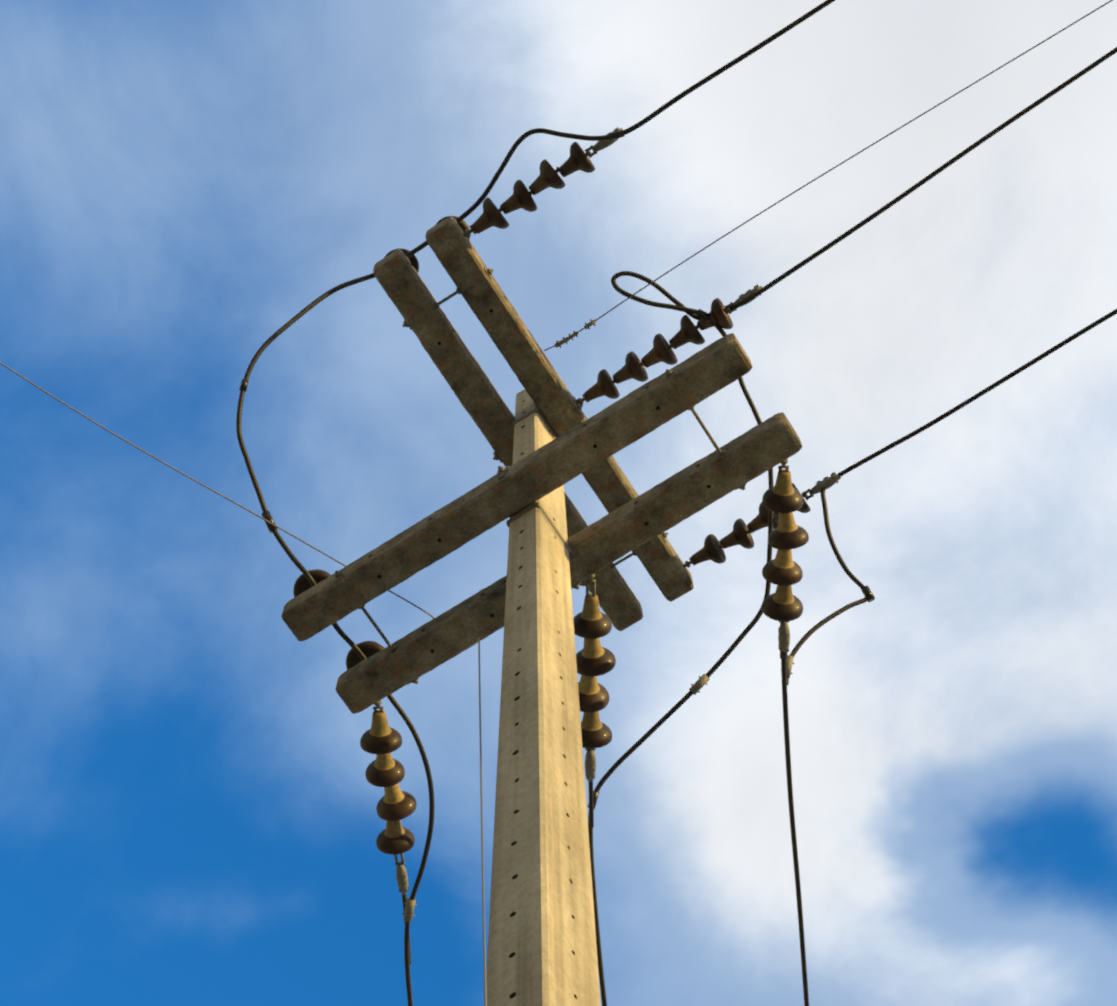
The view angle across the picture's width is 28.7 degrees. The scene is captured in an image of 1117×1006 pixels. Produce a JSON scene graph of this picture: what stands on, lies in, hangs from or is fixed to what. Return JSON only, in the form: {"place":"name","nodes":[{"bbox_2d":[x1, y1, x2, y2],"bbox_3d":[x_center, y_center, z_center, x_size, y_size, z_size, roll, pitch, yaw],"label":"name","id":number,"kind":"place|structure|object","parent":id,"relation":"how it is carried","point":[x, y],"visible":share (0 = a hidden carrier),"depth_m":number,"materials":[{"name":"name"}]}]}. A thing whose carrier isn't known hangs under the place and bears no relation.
{"place":"outdoors","nodes":[
{"label":"outdoors","id":0,"kind":"place"},
{"bbox_2d":[0,362,433,618],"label":"service wire","id":1,"kind":"object","parent":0,"point":[197,481],"visible":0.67,"depth_m":9.13,"materials":[{"name":"silver metal"}]},
{"bbox_2d":[0,0,1116,1005],"label":"sky","id":2,"kind":"structure","parent":0,"point":[189,816],"materials":[{"name":"blue"}]},
{"label":"ground","id":3,"kind":"structure","parent":0,"visible":0},
{"bbox_2d":[486,389,600,1005],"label":"concrete pole","id":4,"kind":"object","parent":3,"relation":"on","point":[542,948],"visible":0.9,"depth_m":6.68,"materials":[{"name":"beige concrete"}]},
{"bbox_2d":[478,638,486,1005],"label":"earth lead","id":5,"kind":"object","parent":4,"relation":"attached to","point":[484,943],"visible":1,"depth_m":6.28,"materials":[{"name":"silver metal"}]},
{"bbox_2d":[373,249,642,630],"bbox_3d":[-0.220,-0.275,10.358,0.155,0.155,2.140,-31,-73,10],"label":"crossarm","id":6,"kind":"object","parent":4,"relation":"attached to","point":[429,323],"visible":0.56,"depth_m":10.18,"materials":[{"name":"wood"}]},
{"bbox_2d":[384,248,418,272],"bbox_3d":[-0.743,-1.107,10.252,0.176,0.270,0.176,0,-70,-1],"label":"pin insulator","id":7,"kind":"object","parent":6,"relation":"on","point":[413,260],"visible":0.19,"depth_m":10.23,"materials":[{"name":"brown ceramic"}]},
{"bbox_2d":[236,0,834,1005],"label":"power line","id":8,"kind":"object","parent":6,"relation":"attached to","point":[410,902],"visible":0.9,"depth_m":9.71,"materials":[{"name":"metal"}]},
{"bbox_2d":[281,333,752,640],"bbox_3d":[-0.189,-0.054,9.026,2.220,0.154,0.154,-31,-73,10],"label":"crossarm","id":9,"kind":"object","parent":4,"relation":"attached to","point":[635,415],"visible":0.98,"depth_m":8.96,"materials":[{"name":"wood"}]},
{"bbox_2d":[293,569,330,597],"bbox_3d":[-1.044,0.388,9.398,0.200,0.310,0.200,0,-70,-1],"label":"pin insulator","id":10,"kind":"object","parent":9,"relation":"on","point":[302,584],"visible":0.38,"depth_m":9.38,"materials":[{"name":"brown ceramic"}]},
{"bbox_2d":[333,267,746,683],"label":"arm bolts and bands","id":11,"kind":"object","parent":4,"relation":"attached to","point":[502,474],"visible":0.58,"depth_m":9.12,"materials":[{"name":"metal"}]},
{"bbox_2d":[425,216,693,601],"bbox_3d":[0.023,-0.421,10.308,0.155,0.154,2.140,-31,-73,10],"label":"crossarm","id":12,"kind":"object","parent":4,"relation":"attached to","point":[491,306],"visible":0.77,"depth_m":10.16,"materials":[{"name":"wood"}]},
{"bbox_2d":[436,216,469,239],"bbox_3d":[-0.500,-1.253,10.202,0.176,0.270,0.176,0,-70,-1],"label":"pin insulator","id":13,"kind":"object","parent":12,"relation":"on","point":[463,225],"visible":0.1,"depth_m":10.18,"materials":[{"name":"brown ceramic"}]},
{"bbox_2d":[463,127,621,236],"bbox_3d":[-0.082,-1.453,9.974,0.899,0.206,0.175,-31,-73,10],"label":"insulator string","id":14,"kind":"object","parent":12,"relation":"attached to","point":[520,197],"visible":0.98,"depth_m":9.94,"materials":[{"name":"brown ceramic"}]},
{"bbox_2d":[577,284,761,404],"bbox_3d":[0.507,-0.728,10.249,1.059,0.184,0.168,-32,-73,10],"label":"insulator string","id":15,"kind":"object","parent":12,"relation":"attached to","point":[661,350],"visible":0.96,"depth_m":10.21,"materials":[{"name":"brown ceramic"}]},
{"bbox_2d":[588,47,1116,1005],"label":"power line","id":16,"kind":"object","parent":15,"relation":"attached to","point":[702,679],"visible":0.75,"depth_m":10.13,"materials":[{"name":"metal"}]},
{"bbox_2d":[683,472,840,567],"bbox_3d":[0.963,0.099,10.501,0.902,0.169,0.167,-33,-73,10],"label":"insulator string","id":17,"kind":"object","parent":12,"relation":"attached to","point":[714,546],"visible":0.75,"depth_m":10.47,"materials":[{"name":"brown ceramic"}]},
{"bbox_2d":[786,309,1116,684],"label":"power line","id":18,"kind":"object","parent":17,"relation":"attached to","point":[868,594],"visible":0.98,"depth_m":10.23,"materials":[{"name":"metal"}]},
{"bbox_2d":[544,0,1112,350],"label":"neutral wire","id":19,"kind":"object","parent":12,"relation":"attached to","point":[571,336],"visible":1,"depth_m":10.01,"materials":[{"name":"silver metal"}]},
{"bbox_2d":[335,412,802,713],"bbox_3d":[0.025,0.262,9.143,2.220,0.154,0.154,-31,-73,10],"label":"crossarm","id":20,"kind":"object","parent":4,"relation":"attached to","point":[675,499],"visible":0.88,"depth_m":9.05,"materials":[{"name":"wood"}]},
{"bbox_2d":[346,641,383,669],"bbox_3d":[-0.830,0.704,9.515,0.200,0.310,0.200,0,-70,-1],"label":"pin insulator","id":21,"kind":"object","parent":20,"relation":"on","point":[368,649],"visible":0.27,"depth_m":9.49,"materials":[{"name":"brown ceramic"}]},
{"bbox_2d":[360,700,416,894],"bbox_3d":[-0.730,1.281,9.544,0.204,0.244,1.049,-6,-70,1],"label":"insulator string","id":22,"kind":"object","parent":20,"relation":"attached to","point":[381,739],"visible":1,"depth_m":9.51,"materials":[{"name":"brown ceramic"}]},
{"bbox_2d":[402,894,410,964],"bbox_3d":[-0.688,1.896,9.854,0.025,0.068,0.455,-2,-70,0],"label":"conductor tail","id":23,"kind":"object","parent":22,"relation":"attached to","point":[404,898],"visible":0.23,"depth_m":9.81},
{"bbox_2d":[573,574,615,781],"bbox_3d":[0.139,0.737,9.376,0.214,0.226,1.067,0,-70,-1],"label":"insulator string","id":24,"kind":"object","parent":20,"relation":"attached to","point":[592,626],"visible":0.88,"depth_m":9.31,"materials":[{"name":"brown ceramic"}]},
{"bbox_2d":[588,781,593,827],"bbox_3d":[0.143,1.288,9.637,0.021,0.057,0.344,-1,-70,0],"label":"conductor tail","id":25,"kind":"object","parent":24,"relation":"attached to","point":[591,812],"visible":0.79,"depth_m":9.66},
{"bbox_2d":[762,459,808,652],"bbox_3d":[0.947,0.211,9.194,0.201,0.229,0.964,0,-70,-1],"label":"insulator string","id":26,"kind":"object","parent":20,"relation":"attached to","point":[782,570],"visible":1,"depth_m":9.15,"materials":[{"name":"brown ceramic"}]},
{"bbox_2d":[780,651,808,1005],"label":"conductor","id":27,"kind":"object","parent":26,"relation":"attached to","point":[783,656],"visible":0.96,"depth_m":9.77,"materials":[{"name":"metal"}]}
]}

